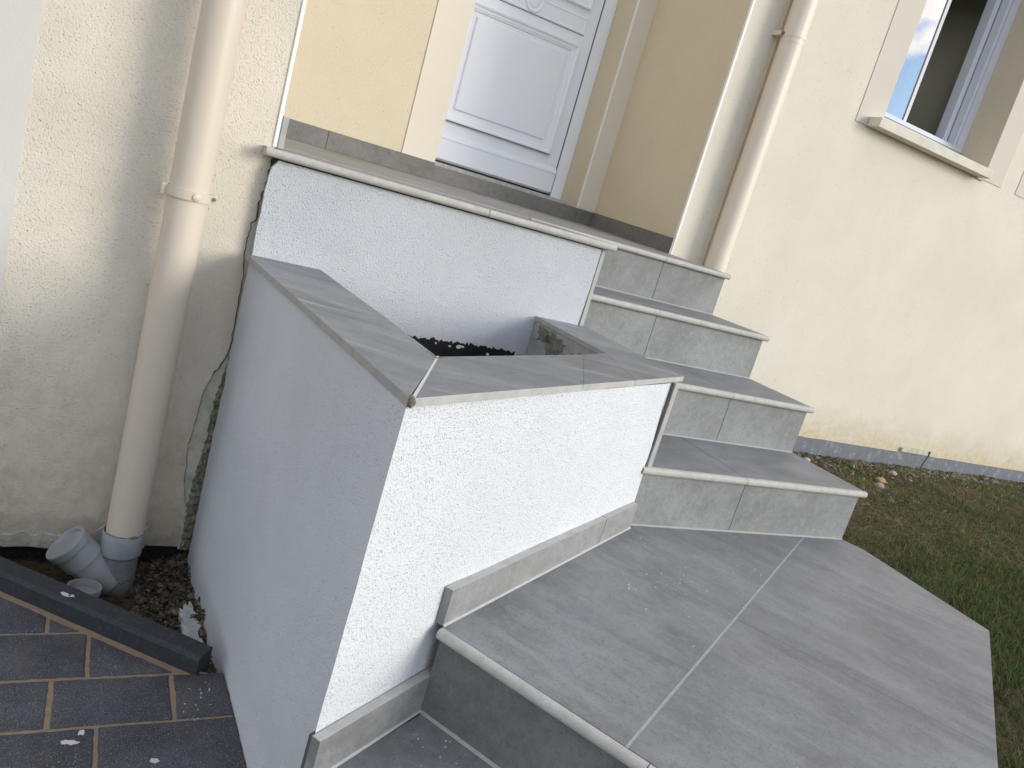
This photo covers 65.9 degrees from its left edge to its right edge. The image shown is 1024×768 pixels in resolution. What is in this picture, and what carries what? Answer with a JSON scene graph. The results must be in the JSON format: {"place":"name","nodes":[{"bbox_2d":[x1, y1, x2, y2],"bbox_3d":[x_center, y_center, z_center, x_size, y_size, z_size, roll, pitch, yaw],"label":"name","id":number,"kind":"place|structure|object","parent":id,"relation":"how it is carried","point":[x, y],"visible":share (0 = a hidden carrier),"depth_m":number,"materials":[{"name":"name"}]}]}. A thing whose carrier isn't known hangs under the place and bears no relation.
{"place":"outdoors","nodes":[
{"label":"outdoors","id":0,"kind":"place"},
{"bbox_2d":[0,591,246,767],"bbox_3d":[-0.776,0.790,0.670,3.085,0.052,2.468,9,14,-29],"label":"paving","id":1,"kind":"structure","parent":0,"point":[210,743],"depth_m":1.46,"materials":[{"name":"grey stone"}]},
{"bbox_2d":[60,740,79,744],"bbox_3d":[-0.754,0.612,1.347,0.030,0.002,0.011,12,13,-20],"label":"plaster smear","id":2,"kind":"object","parent":1,"relation":"on","point":[70,742],"visible":1,"depth_m":1.35},
{"bbox_2d":[78,730,84,735],"bbox_3d":[-0.749,0.607,1.374,0.011,0.002,0.013,9,14,-29],"label":"plaster smear","id":3,"kind":"object","parent":1,"relation":"on","point":[81,732],"visible":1,"depth_m":1.37},
{"bbox_2d":[150,758,159,763],"bbox_3d":[-0.616,0.649,1.361,0.014,0.002,0.012,22,14,22],"label":"plaster smear","id":4,"kind":"object","parent":1,"relation":"on","point":[154,761],"visible":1,"depth_m":1.36},
{"bbox_2d":[183,325,910,767],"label":"plaster crumbs","id":5,"kind":"object","parent":1,"relation":"on","point":[625,643],"visible":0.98,"depth_m":1.57,"materials":[{"name":"white paint"}]},
{"bbox_2d":[11,453,1023,767],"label":"ground","id":6,"kind":"structure","parent":0,"point":[121,601],"depth_m":3.16,"materials":[{"name":"green plant"}]},
{"bbox_2d":[0,556,212,674],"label":"kerb stone","id":7,"kind":"object","parent":6,"relation":"on","point":[171,647],"visible":0.71,"depth_m":1.65,"materials":[{"name":"concrete"}]},
{"bbox_2d":[60,592,74,596],"bbox_3d":[-0.939,0.445,1.666,0.032,0.002,0.011,17,12,2],"label":"plaster smear","id":8,"kind":"object","parent":7,"relation":"on","point":[65,594],"visible":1,"depth_m":1.67},
{"bbox_2d":[123,550,216,672],"bbox_3d":[-0.832,0.561,1.890,0.181,0.112,0.620,9,14,-29],"label":"rubble","id":9,"kind":"object","parent":6,"relation":"on","point":[167,584],"visible":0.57,"depth_m":1.99,"materials":[{"name":"brown gravel"}]},
{"bbox_2d":[178,601,202,642],"bbox_3d":[-0.736,0.566,1.815,0.049,0.017,0.234,9,14,-29],"label":"plaster spill","id":10,"kind":"object","parent":9,"relation":"on","point":[189,627],"visible":0.43,"depth_m":1.83,"materials":[{"name":"white paint"}]},
{"bbox_2d":[187,254,683,767],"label":"planter","id":11,"kind":"object","parent":6,"relation":"on","point":[383,500],"visible":0.91,"depth_m":1.40,"materials":[{"name":"paint"}]},
{"bbox_2d":[0,0,1023,551],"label":"house","id":12,"kind":"structure","parent":6,"relation":"on","point":[872,288],"depth_m":3.52,"materials":[{"name":"paint"}]},
{"bbox_2d":[0,545,182,562],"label":"foundation membrane","id":13,"kind":"object","parent":12,"relation":"attached to","point":[28,553],"visible":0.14,"depth_m":2.02,"materials":[{"name":"black plastic"}]},
{"bbox_2d":[105,0,247,538],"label":"downpipe","id":14,"kind":"object","parent":12,"relation":"attached to","point":[186,189],"visible":1,"depth_m":1.79,"materials":[{"name":"beige plastic"}]},
{"bbox_2d":[46,524,145,595],"bbox_3d":[-1.053,0.497,1.969,0.210,0.306,0.112,9,14,-29],"label":"drain branch","id":15,"kind":"object","parent":14,"relation":"attached to","point":[108,563],"visible":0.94,"depth_m":1.93,"materials":[{"name":"grey plastic"}]},
{"bbox_2d":[435,0,605,194],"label":"door","id":16,"kind":"structure","parent":12,"relation":"in","point":[523,63],"depth_m":3.83,"materials":[{"name":"plastic"}]},
{"bbox_2d":[704,0,818,272],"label":"downpipe","id":17,"kind":"object","parent":12,"relation":"attached to","point":[793,33],"visible":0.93,"depth_m":3.32,"materials":[{"name":"beige plastic"}]},
{"bbox_2d":[883,0,1021,154],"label":"window","id":18,"kind":"structure","parent":12,"relation":"in","point":[942,24],"depth_m":4.15,"materials":[{"name":"white plastic"}]},
{"bbox_2d":[212,138,997,767],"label":"entrance steps","id":19,"kind":"structure","parent":6,"relation":"on","point":[818,642],"depth_m":1.94,"materials":[{"name":"tile"}]},
{"bbox_2d":[873,482,884,489],"bbox_3d":[1.822,0.507,3.917,0.062,0.037,0.047,9,14,-29],"label":"stone","id":20,"kind":"object","parent":6,"relation":"on","point":[880,485],"visible":0.7,"depth_m":3.90,"materials":[{"name":"beige stone"}]},
{"bbox_2d":[875,477,885,483],"bbox_3d":[1.901,0.498,4.071,0.061,0.035,0.043,9,14,-29],"label":"stone","id":21,"kind":"object","parent":6,"relation":"on","point":[880,479],"visible":0.81,"depth_m":4.05,"materials":[{"name":"yellow stone"}]},
{"bbox_2d":[888,470,896,475],"bbox_3d":[2.062,0.484,4.279,0.055,0.031,0.039,9,14,-29],"label":"stone","id":22,"kind":"object","parent":6,"relation":"on","point":[894,473],"visible":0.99,"depth_m":4.26,"materials":[{"name":"beige stone"}]},
{"bbox_2d":[792,451,1023,538],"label":"gravel","id":23,"kind":"structure","parent":6,"relation":"on","point":[970,478],"depth_m":4.34,"materials":[{"name":"grey gravel"}]},
{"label":"pit floor","id":24,"kind":"structure","parent":6,"relation":"on","visible":0},
{"bbox_2d":[67,578,101,597],"bbox_3d":[-1.031,0.517,1.893,0.078,0.079,0.078,9,14,-29],"label":"inspection cap","id":25,"kind":"object","parent":24,"relation":"on","point":[91,587],"visible":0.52,"depth_m":1.91,"materials":[{"name":"plastic"}]},
{"bbox_2d":[792,451,1023,767],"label":"grass","id":26,"kind":"structure","parent":0,"point":[989,591],"depth_m":3.05,"materials":[{"name":"green plant"}]}
]}

